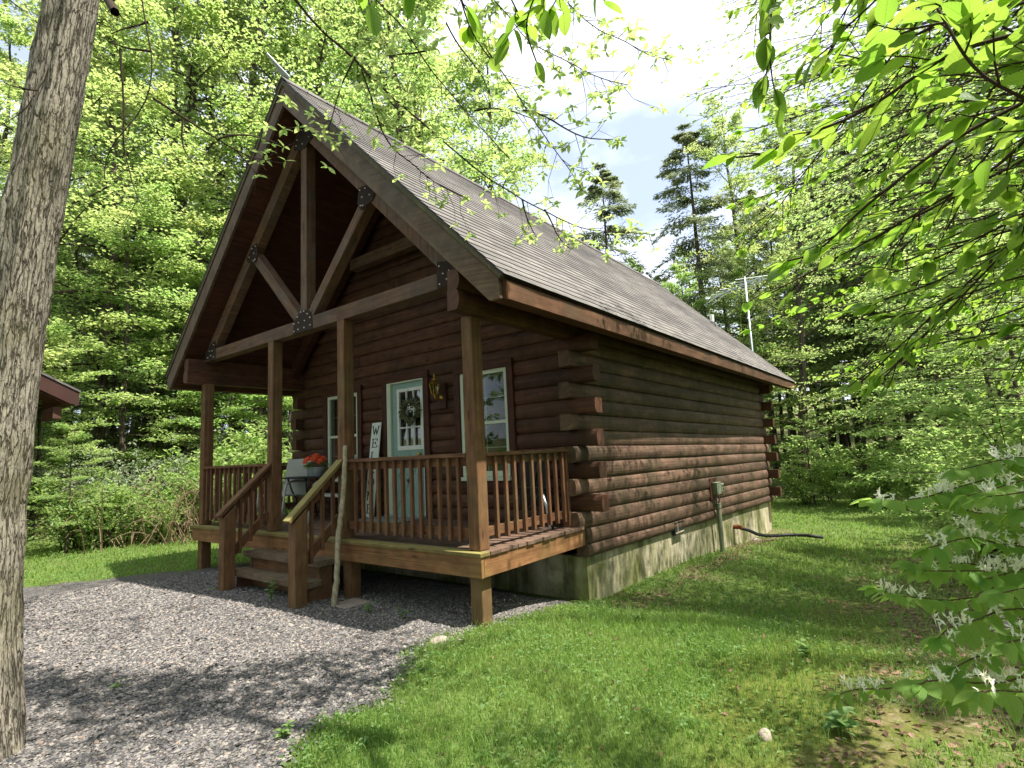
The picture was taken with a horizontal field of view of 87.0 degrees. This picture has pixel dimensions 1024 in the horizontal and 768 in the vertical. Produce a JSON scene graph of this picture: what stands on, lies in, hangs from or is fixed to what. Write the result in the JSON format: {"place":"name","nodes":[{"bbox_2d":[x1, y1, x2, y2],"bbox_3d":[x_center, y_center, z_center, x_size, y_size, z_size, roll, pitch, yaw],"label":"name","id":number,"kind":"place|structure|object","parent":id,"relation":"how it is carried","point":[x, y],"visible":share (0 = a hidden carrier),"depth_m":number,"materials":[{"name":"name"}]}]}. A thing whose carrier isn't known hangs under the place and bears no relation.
{"place":"outdoors","nodes":[
{"label":"outdoors","id":0,"kind":"place"},
{"bbox_2d":[0,562,578,767],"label":"gravel drive","id":1,"kind":"structure","parent":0,"point":[30,592],"depth_m":4.17,"materials":[{"name":"grey gravel"}]},
{"bbox_2d":[0,0,1022,432],"label":"sky","id":2,"kind":"structure","parent":0,"point":[649,133],"materials":[{"name":"white"}]},
{"bbox_2d":[23,387,1023,767],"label":"lawn","id":3,"kind":"structure","parent":0,"point":[879,745],"depth_m":3.66,"materials":[{"name":"green plant"}]},
{"bbox_2d":[0,7,99,430],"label":"maple tree","id":4,"kind":"object","parent":3,"relation":"on","point":[6,22],"visible":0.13,"depth_m":20.03,"materials":[{"name":"green plant"}]},
{"bbox_2d":[37,372,80,420],"bbox_3d":[-13.609,1.123,10.662,4.970,5.538,6.900,-8,-9,37],"label":"neighbouring cabin","id":5,"kind":"object","parent":3,"relation":"on","point":[56,396],"visible":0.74,"depth_m":11.79,"materials":[{"name":"red paint"}]},
{"bbox_2d":[27,413,102,518],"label":"shrub","id":6,"kind":"object","parent":3,"relation":"on","point":[59,461],"visible":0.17,"depth_m":14.61,"materials":[{"name":"green plant"}]},
{"bbox_2d":[26,422,121,552],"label":"sapling","id":7,"kind":"object","parent":3,"relation":"on","point":[74,439],"visible":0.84,"depth_m":10.84,"materials":[{"name":"green plant"}]},
{"bbox_2d":[28,317,131,535],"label":"sapling","id":8,"kind":"object","parent":3,"relation":"on","point":[57,328],"visible":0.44,"depth_m":13.06,"materials":[{"name":"green plant"}]},
{"bbox_2d":[33,206,129,489],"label":"hemlock","id":9,"kind":"object","parent":3,"relation":"on","point":[80,259],"visible":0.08,"depth_m":20.28,"materials":[{"name":"green plant"}]},
{"bbox_2d":[0,184,167,504],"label":"sapling","id":10,"kind":"object","parent":3,"relation":"on","point":[70,255],"visible":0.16,"depth_m":16.94,"materials":[{"name":"green plant"}]},
{"bbox_2d":[33,444,142,520],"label":"shrub","id":11,"kind":"object","parent":3,"relation":"on","point":[89,481],"visible":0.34,"depth_m":13.11,"materials":[{"name":"green plant"}]},
{"bbox_2d":[27,466,156,550],"bbox_3d":[-9.197,2.541,11.067,2.136,1.827,2.646,-7,-8,30],"label":"shrub","id":12,"kind":"object","parent":3,"relation":"on","point":[62,534],"visible":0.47,"depth_m":10.97,"materials":[{"name":"green plant"}]},
{"bbox_2d":[0,0,200,484],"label":"maple tree","id":13,"kind":"object","parent":3,"relation":"on","point":[34,2],"visible":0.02,"depth_m":22.04,"materials":[{"name":"green plant"}]},
{"bbox_2d":[0,0,220,382],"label":"maple tree","id":14,"kind":"object","parent":3,"relation":"on","point":[14,73],"visible":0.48,"depth_m":15.46,"materials":[{"name":"green plant"}]},
{"bbox_2d":[35,468,185,549],"bbox_3d":[-8.135,2.591,11.009,2.626,1.618,1.981,-2,-7,-4],"label":"shrub","id":15,"kind":"object","parent":3,"relation":"on","point":[108,515],"visible":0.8,"depth_m":11.00,"materials":[{"name":"green plant"}]},
{"bbox_2d":[0,0,223,499],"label":"maple tree","id":16,"kind":"object","parent":3,"relation":"on","point":[154,114],"visible":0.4,"depth_m":17.40,"materials":[{"name":"green plant"}]},
{"bbox_2d":[37,184,197,499],"bbox_3d":[-13.244,-1.281,18.574,5.120,11.474,5.167,-3,-7,0],"label":"hemlock","id":17,"kind":"object","parent":3,"relation":"on","point":[112,431],"visible":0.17,"depth_m":18.02,"materials":[{"name":"green plant"}]},
{"bbox_2d":[48,439,213,533],"bbox_3d":[-9.562,2.582,13.429,3.636,2.310,2.675,-6,-8,24],"label":"shrub","id":18,"kind":"object","parent":3,"relation":"on","point":[146,469],"visible":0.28,"depth_m":13.33,"materials":[{"name":"green plant"}]},
{"bbox_2d":[90,483,178,541],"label":"shrub","id":19,"kind":"object","parent":3,"relation":"on","point":[143,499],"visible":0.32,"depth_m":11.82,"materials":[{"name":"green plant"}]},
{"bbox_2d":[48,475,222,548],"bbox_3d":[-7.867,2.822,12.063,3.416,1.492,2.462,-2,-7,-9],"label":"bramble","id":20,"kind":"object","parent":3,"relation":"on","point":[169,534],"visible":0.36,"depth_m":11.55,"materials":[{"name":"plant"}]},
{"bbox_2d":[64,320,217,504],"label":"sapling","id":21,"kind":"object","parent":3,"relation":"on","point":[163,424],"visible":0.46,"depth_m":16.58,"materials":[{"name":"green plant"}]},
{"bbox_2d":[0,0,282,495],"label":"maple tree","id":22,"kind":"object","parent":3,"relation":"on","point":[235,61],"visible":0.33,"depth_m":19.53,"materials":[{"name":"green plant"}]},
{"bbox_2d":[63,474,222,554],"bbox_3d":[-8.045,2.670,11.301,3.224,1.497,2.795,-8,-9,37],"label":"bramble","id":23,"kind":"object","parent":3,"relation":"on","point":[80,530],"visible":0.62,"depth_m":10.72,"materials":[{"name":"plant"}]},
{"bbox_2d":[5,0,281,468],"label":"maple tree","id":24,"kind":"object","parent":3,"relation":"on","point":[188,127],"visible":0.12,"depth_m":20.53,"materials":[{"name":"green plant"}]},
{"bbox_2d":[33,154,259,514],"bbox_3d":[-11.370,-1.029,17.276,7.257,10.685,7.182,-1,-7,-11],"label":"sapling","id":25,"kind":"object","parent":3,"relation":"on","point":[101,265],"visible":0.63,"depth_m":15.95,"materials":[{"name":"green plant"}]},
{"bbox_2d":[113,487,198,543],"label":"shrub","id":26,"kind":"object","parent":3,"relation":"on","point":[161,529],"visible":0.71,"depth_m":11.65,"materials":[{"name":"green plant"}]},
{"bbox_2d":[106,209,221,486],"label":"hemlock","id":27,"kind":"object","parent":3,"relation":"on","point":[129,424],"visible":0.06,"depth_m":20.92,"materials":[{"name":"green plant"}]},
{"bbox_2d":[47,201,287,477],"bbox_3d":[-11.693,-1.018,17.634,7.257,10.685,7.182,-7,-8,31],"label":"sapling","id":28,"kind":"object","parent":3,"relation":"on","point":[190,415],"visible":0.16,"depth_m":17.63,"materials":[{"name":"green plant"}]},
{"bbox_2d":[86,279,261,472],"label":"sapling","id":29,"kind":"object","parent":3,"relation":"on","point":[163,396],"visible":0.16,"depth_m":18.77,"materials":[{"name":"green plant"}]},
{"bbox_2d":[129,461,223,534],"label":"shrub","id":30,"kind":"object","parent":3,"relation":"on","point":[164,493],"visible":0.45,"depth_m":12.88,"materials":[{"name":"green plant"}]},
{"bbox_2d":[96,477,257,547],"bbox_3d":[-7.414,2.821,12.068,3.546,1.505,3.703,2,-9,-32],"label":"bramble","id":31,"kind":"object","parent":3,"relation":"on","point":[188,522],"visible":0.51,"depth_m":11.46,"materials":[{"name":"plant"}]},
{"bbox_2d":[74,0,280,478],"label":"maple tree","id":32,"kind":"object","parent":3,"relation":"on","point":[208,204],"visible":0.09,"depth_m":23.50,"materials":[{"name":"green plant"}]},
{"bbox_2d":[148,449,252,524],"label":"shrub","id":33,"kind":"object","parent":3,"relation":"on","point":[169,473],"visible":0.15,"depth_m":13.46,"materials":[{"name":"green plant"}]},
{"bbox_2d":[128,390,289,477],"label":"sapling","id":34,"kind":"object","parent":3,"relation":"on","point":[231,409],"visible":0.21,"depth_m":16.54,"materials":[{"name":"green plant"}]},
{"bbox_2d":[155,430,266,521],"bbox_3d":[-7.529,2.471,13.964,2.868,2.649,2.509,-1,-8,-14],"label":"shrub","id":35,"kind":"object","parent":3,"relation":"on","point":[223,449],"visible":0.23,"depth_m":13.62,"materials":[{"name":"green plant"}]},
{"bbox_2d":[163,450,291,520],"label":"shrub","id":36,"kind":"object","parent":3,"relation":"on","point":[284,459],"visible":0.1,"depth_m":12.58,"materials":[{"name":"green plant"}]},
{"bbox_2d":[85,0,371,463],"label":"maple tree","id":37,"kind":"object","parent":3,"relation":"on","point":[310,75],"visible":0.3,"depth_m":20.44,"materials":[{"name":"green plant"}]},
{"bbox_2d":[220,418,291,479],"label":"shrub","id":38,"kind":"object","parent":3,"relation":"on","point":[241,438],"visible":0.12,"depth_m":14.32,"materials":[{"name":"green plant"}]},
{"bbox_2d":[96,0,420,277],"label":"maple tree","id":39,"kind":"object","parent":3,"relation":"on","point":[292,42],"visible":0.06,"depth_m":23.71,"materials":[{"name":"green plant"}]},
{"bbox_2d":[223,396,297,464],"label":"sapling","id":40,"kind":"object","parent":3,"relation":"on","point":[286,402],"visible":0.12,"depth_m":17.10,"materials":[{"name":"green plant"}]},
{"bbox_2d":[173,0,394,452],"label":"maple tree","id":41,"kind":"object","parent":3,"relation":"on","point":[357,104],"visible":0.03,"depth_m":28.42,"materials":[{"name":"green plant"}]},
{"bbox_2d":[149,0,470,225],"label":"maple tree","id":42,"kind":"object","parent":3,"relation":"on","point":[263,87],"visible":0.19,"depth_m":22.57,"materials":[{"name":"green plant"}]},
{"bbox_2d":[0,0,700,761],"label":"tree","id":43,"kind":"object","parent":3,"relation":"on","point":[34,196],"visible":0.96,"depth_m":3.29,"materials":[{"name":"green plant"}]},
{"bbox_2d":[238,0,520,186],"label":"maple tree","id":44,"kind":"object","parent":3,"relation":"on","point":[352,74],"visible":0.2,"depth_m":24.55,"materials":[{"name":"green plant"}]},
{"bbox_2d":[359,39,469,170],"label":"maple tree","id":45,"kind":"object","parent":3,"relation":"on","point":[447,113],"visible":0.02,"depth_m":37.62,"materials":[{"name":"green plant"}]},
{"bbox_2d":[350,0,561,209],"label":"maple tree","id":46,"kind":"object","parent":3,"relation":"on","point":[420,87],"visible":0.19,"depth_m":26.34,"materials":[{"name":"green plant"}]},
{"bbox_2d":[164,53,796,627],"bbox_3d":[0.875,-0.014,11.580,7.205,7.835,13.056,-8,-9,37],"label":"log cabin","id":47,"kind":"object","parent":3,"relation":"on","point":[354,297],"visible":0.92,"depth_m":7.36,"materials":[{"name":"wood"}]},
{"bbox_2d":[257,459,312,518],"bbox_3d":[-3.632,1.681,8.633,0.573,0.968,0.701,-6,-8,23],"label":"patio chair","id":48,"kind":"object","parent":47,"relation":"on","point":[294,467],"visible":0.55,"depth_m":8.85,"materials":[{"name":"grey"}]},
{"bbox_2d":[282,476,335,515],"bbox_3d":[-3.192,1.804,8.591,0.920,0.674,0.920,-8,-9,37],"label":"patio table","id":49,"kind":"object","parent":47,"relation":"on","point":[300,477],"visible":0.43,"depth_m":8.53,"materials":[{"name":"metal"}]},
{"bbox_2d":[301,453,329,475],"bbox_3d":[-3.093,1.265,8.488,0.453,0.358,0.461,-5,-8,15],"label":"flower bucket","id":50,"kind":"object","parent":49,"relation":"on","point":[312,470],"visible":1,"depth_m":8.38,"materials":[{"name":"metal"}]},
{"bbox_2d":[331,445,347,606],"bbox_3d":[-1.896,1.551,5.950,0.089,1.744,0.359,-4,-7,10],"label":"walking stick","id":51,"kind":"object","parent":47,"relation":"on","point":[335,587],"visible":0.99,"depth_m":5.92,"materials":[{"name":"wood"}]},
{"bbox_2d":[323,385,364,487],"bbox_3d":[-2.721,1.009,9.399,1.078,1.831,0.586,-8,-9,37],"label":"window","id":52,"kind":"structure","parent":47,"relation":"in","point":[329,397],"depth_m":9.42,"materials":[{"name":"green paint"}]},
{"bbox_2d":[366,422,381,517],"bbox_3d":[-2.171,1.331,8.430,0.240,1.455,0.183,-8,-9,37],"label":"welcome sign","id":53,"kind":"object","parent":47,"relation":"on","point":[375,440],"visible":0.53,"depth_m":8.46,"materials":[{"name":"white paint"}]},
{"bbox_2d":[381,370,433,518],"bbox_3d":[-1.565,0.925,8.263,1.058,2.165,0.307,-8,-9,37],"label":"door","id":54,"kind":"structure","parent":47,"relation":"in","point":[415,385],"depth_m":8.28,"materials":[{"name":"teal paint"}]},
{"bbox_2d":[429,374,447,408],"bbox_3d":[-1.071,0.101,7.722,0.170,0.507,0.249,-8,-9,37],"label":"wall lantern","id":55,"kind":"object","parent":47,"relation":"attached to","point":[441,398],"depth_m":7.74,"materials":[{"name":"gold metal"}]},
{"bbox_2d":[453,357,518,488],"bbox_3d":[-0.219,0.640,7.467,1.053,1.831,0.620,-8,-9,37],"label":"window","id":56,"kind":"structure","parent":47,"relation":"in","point":[500,419],"depth_m":7.37,"materials":[{"name":"green paint"}]},
{"bbox_2d":[709,478,724,551],"bbox_3d":[3.763,2.541,9.788,0.130,1.640,0.380,-8,-9,37],"label":"meter box","id":57,"kind":"object","parent":47,"relation":"attached to","point":[715,489],"visible":0.93,"depth_m":9.77,"materials":[{"name":"grey metal"}]},
{"bbox_2d":[443,33,549,220],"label":"maple tree","id":58,"kind":"object","parent":3,"relation":"on","point":[470,105],"visible":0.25,"depth_m":27.84,"materials":[{"name":"green plant"}]},
{"bbox_2d":[25,439,989,557],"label":"undergrowth","id":59,"kind":"object","parent":3,"relation":"on","point":[78,544],"visible":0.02,"depth_m":13.45,"materials":[{"name":"green plant"}]},
{"bbox_2d":[24,543,1023,767],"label":"clover","id":60,"kind":"object","parent":3,"relation":"on","point":[321,741],"visible":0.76,"depth_m":3.93,"materials":[{"name":"green plant"}]},
{"bbox_2d":[24,540,1023,767],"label":"leaf litter","id":61,"kind":"object","parent":3,"relation":"on","point":[949,744],"visible":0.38,"depth_m":3.57,"materials":[{"name":"brown plant"}]},
{"bbox_2d":[573,163,660,279],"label":"hemlock","id":62,"kind":"object","parent":3,"relation":"on","point":[614,196],"visible":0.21,"depth_m":25.68,"materials":[{"name":"green plant"}]},
{"bbox_2d":[660,263,708,315],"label":"maple tree","id":63,"kind":"object","parent":3,"relation":"on","point":[684,279],"visible":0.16,"depth_m":21.82,"materials":[{"name":"green plant"}]},
{"bbox_2d":[357,0,1023,406],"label":"overhanging tree","id":64,"kind":"object","parent":3,"relation":"on","point":[969,34],"visible":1,"depth_m":1.61,"materials":[{"name":"green plant"}]},
{"bbox_2d":[650,122,816,461],"bbox_3d":[8.533,-3.546,23.949,7.466,17.280,6.146,-7,-8,30],"label":"hemlock","id":65,"kind":"object","parent":3,"relation":"on","point":[685,139],"visible":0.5,"depth_m":24.53,"materials":[{"name":"green plant"}]},
{"bbox_2d":[714,183,796,475],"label":"hemlock","id":66,"kind":"object","parent":3,"relation":"on","point":[762,255],"visible":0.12,"depth_m":30.02,"materials":[{"name":"green plant"}]},
{"bbox_2d":[684,267,835,468],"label":"sapling","id":67,"kind":"object","parent":3,"relation":"on","point":[754,322],"visible":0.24,"depth_m":21.84,"materials":[{"name":"green plant"}]},
{"bbox_2d":[671,95,866,406],"bbox_3d":[10.281,-4.066,23.339,8.170,17.893,6.606,-6,-8,21],"label":"maple tree","id":68,"kind":"object","parent":3,"relation":"on","point":[735,117],"visible":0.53,"depth_m":23.58,"materials":[{"name":"green plant"}]},
{"bbox_2d":[726,319,828,486],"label":"sapling","id":69,"kind":"object","parent":3,"relation":"on","point":[757,332],"visible":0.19,"depth_m":23.26,"materials":[{"name":"green plant"}]},
{"bbox_2d":[740,200,849,480],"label":"hemlock","id":70,"kind":"object","parent":3,"relation":"on","point":[764,245],"visible":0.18,"depth_m":27.35,"materials":[{"name":"green plant"}]},
{"bbox_2d":[742,274,856,488],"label":"sapling","id":71,"kind":"object","parent":3,"relation":"on","point":[786,289],"visible":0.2,"depth_m":24.09,"materials":[{"name":"green plant"}]},
{"bbox_2d":[699,89,906,496],"bbox_3d":[10.800,-3.413,20.121,7.383,15.695,7.095,-2,-7,-3],"label":"hemlock","id":72,"kind":"object","parent":3,"relation":"on","point":[800,356],"visible":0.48,"depth_m":20.18,"materials":[{"name":"green plant"}]},
{"bbox_2d":[771,452,841,504],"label":"shrub","id":73,"kind":"object","parent":3,"relation":"on","point":[796,484],"visible":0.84,"depth_m":17.69,"materials":[{"name":"green plant"}]},
{"bbox_2d":[772,411,851,504],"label":"sapling","id":74,"kind":"object","parent":3,"relation":"on","point":[796,437],"visible":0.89,"depth_m":17.73,"materials":[{"name":"green plant"}]},
{"bbox_2d":[763,289,871,477],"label":"sapling","id":75,"kind":"object","parent":3,"relation":"on","point":[817,410],"visible":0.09,"depth_m":26.06,"materials":[{"name":"green plant"}]},
{"bbox_2d":[781,434,867,501],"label":"shrub","id":76,"kind":"object","parent":3,"relation":"on","point":[832,474],"visible":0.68,"depth_m":18.32,"materials":[{"name":"green plant"}]},
{"bbox_2d":[772,182,884,476],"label":"hemlock","id":77,"kind":"object","parent":3,"relation":"on","point":[834,439],"visible":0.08,"depth_m":26.96,"materials":[{"name":"green plant"}]},
{"bbox_2d":[783,176,897,476],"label":"hemlock","id":78,"kind":"object","parent":3,"relation":"on","point":[843,439],"visible":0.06,"depth_m":26.41,"materials":[{"name":"green plant"}]},
{"bbox_2d":[821,705,860,736],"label":"weed","id":79,"kind":"object","parent":3,"relation":"on","point":[834,718],"visible":0.94,"depth_m":2.85,"materials":[{"name":"green plant"}]},
{"bbox_2d":[793,181,889,472],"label":"hemlock","id":80,"kind":"object","parent":3,"relation":"on","point":[857,437],"visible":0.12,"depth_m":23.10,"materials":[{"name":"green plant"}]},
{"bbox_2d":[678,0,1023,447],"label":"leafy tree","id":81,"kind":"object","parent":3,"relation":"on","point":[944,153],"visible":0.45,"depth_m":6.31,"materials":[{"name":"green plant"}]},
{"bbox_2d":[797,318,904,476],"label":"sapling","id":82,"kind":"object","parent":3,"relation":"on","point":[849,438],"visible":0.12,"depth_m":25.95,"materials":[{"name":"green plant"}]},
{"bbox_2d":[784,194,922,489],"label":"tree","id":83,"kind":"object","parent":3,"relation":"on","point":[859,398],"visible":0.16,"depth_m":22.04,"materials":[{"name":"green plant"}]},
{"bbox_2d":[827,464,889,506],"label":"shrub","id":84,"kind":"object","parent":3,"relation":"on","point":[860,494],"visible":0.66,"depth_m":16.43,"materials":[{"name":"green plant"}]},
{"bbox_2d":[807,141,952,488],"bbox_3d":[14.267,-2.922,21.674,4.454,14.708,5.029,-8,-9,34],"label":"hemlock","id":85,"kind":"object","parent":3,"relation":"on","point":[879,438],"visible":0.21,"depth_m":21.74,"materials":[{"name":"green plant"}]},
{"bbox_2d":[848,452,918,499],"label":"shrub","id":86,"kind":"object","parent":3,"relation":"on","point":[886,487],"visible":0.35,"depth_m":16.49,"materials":[{"name":"green plant"}]},
{"bbox_2d":[797,231,976,490],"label":"sapling","id":87,"kind":"object","parent":3,"relation":"on","point":[884,401],"visible":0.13,"depth_m":20.22,"materials":[{"name":"green plant"}]},
{"bbox_2d":[836,153,976,486],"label":"hemlock","id":88,"kind":"object","parent":3,"relation":"on","point":[908,417],"visible":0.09,"depth_m":21.38,"materials":[{"name":"green plant"}]},
{"bbox_2d":[857,427,969,503],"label":"shrub","id":89,"kind":"object","parent":3,"relation":"on","point":[911,490],"visible":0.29,"depth_m":15.19,"materials":[{"name":"green plant"}]},
{"bbox_2d":[886,453,953,516],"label":"shrub","id":90,"kind":"object","parent":3,"relation":"on","point":[914,465],"visible":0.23,"depth_m":13.25,"materials":[{"name":"green plant"}]},
{"bbox_2d":[818,246,1022,505],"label":"sapling","id":91,"kind":"object","parent":3,"relation":"on","point":[883,322],"visible":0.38,"depth_m":16.12,"materials":[{"name":"green plant"}]},
{"bbox_2d":[822,443,1023,725],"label":"honeysuckle bush","id":92,"kind":"object","parent":3,"relation":"on","point":[957,686],"visible":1,"depth_m":1.17,"materials":[{"name":"green plant"}]},
{"bbox_2d":[834,68,1016,461],"bbox_3d":[16.765,-4.484,21.874,7.930,17.541,8.252,-1,-7,-10],"label":"maple tree","id":93,"kind":"object","parent":3,"relation":"on","point":[987,205],"visible":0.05,"depth_m":21.76,"materials":[{"name":"green plant"}]},
{"bbox_2d":[852,230,1023,518],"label":"sapling","id":94,"kind":"object","parent":3,"relation":"on","point":[942,358],"visible":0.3,"depth_m":8.85,"materials":[{"name":"green plant"}]},
{"bbox_2d":[857,278,1020,464],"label":"sapling","id":95,"kind":"object","parent":3,"relation":"on","point":[904,422],"visible":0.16,"depth_m":16.10,"materials":[{"name":"green plant"}]},
{"bbox_2d":[860,0,1022,453],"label":"maple tree","id":96,"kind":"object","parent":3,"relation":"on","point":[1008,395],"visible":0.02,"depth_m":21.27,"materials":[{"name":"green plant"}]},
{"bbox_2d":[868,211,1023,483],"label":"sapling","id":97,"kind":"object","parent":3,"relation":"on","point":[994,344],"visible":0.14,"depth_m":13.19,"materials":[{"name":"green plant"}]},
{"bbox_2d":[886,265,1023,462],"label":"sapling","id":98,"kind":"object","parent":3,"relation":"on","point":[1018,382],"visible":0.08,"depth_m":18.30,"materials":[{"name":"green plant"}]},
{"bbox_2d":[890,419,1023,523],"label":"shrub","id":99,"kind":"object","parent":3,"relation":"on","point":[938,456],"visible":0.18,"depth_m":10.71,"materials":[{"name":"green plant"}]},
{"bbox_2d":[891,103,1023,459],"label":"hemlock","id":100,"kind":"object","parent":3,"relation":"on","point":[943,219],"visible":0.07,"depth_m":19.72,"materials":[{"name":"green plant"}]},
{"bbox_2d":[896,375,1023,560],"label":"shrub","id":101,"kind":"object","parent":3,"relation":"on","point":[951,409],"visible":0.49,"depth_m":6.12,"materials":[{"name":"green plant"}]},
{"bbox_2d":[919,476,1018,570],"bbox_3d":[6.070,1.817,6.889,1.585,1.294,2.101,-4,-7,11],"label":"shrub","id":102,"kind":"object","parent":3,"relation":"on","point":[942,520],"visible":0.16,"depth_m":6.80,"materials":[{"name":"green plant"}]},
{"bbox_2d":[512,461,554,529],"bbox_3d":[0.233,1.240,6.284,0.578,0.862,0.146,-8,-9,37],"label":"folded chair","id":103,"kind":"object","parent":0,"point":[527,476],"visible":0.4,"depth_m":6.30,"materials":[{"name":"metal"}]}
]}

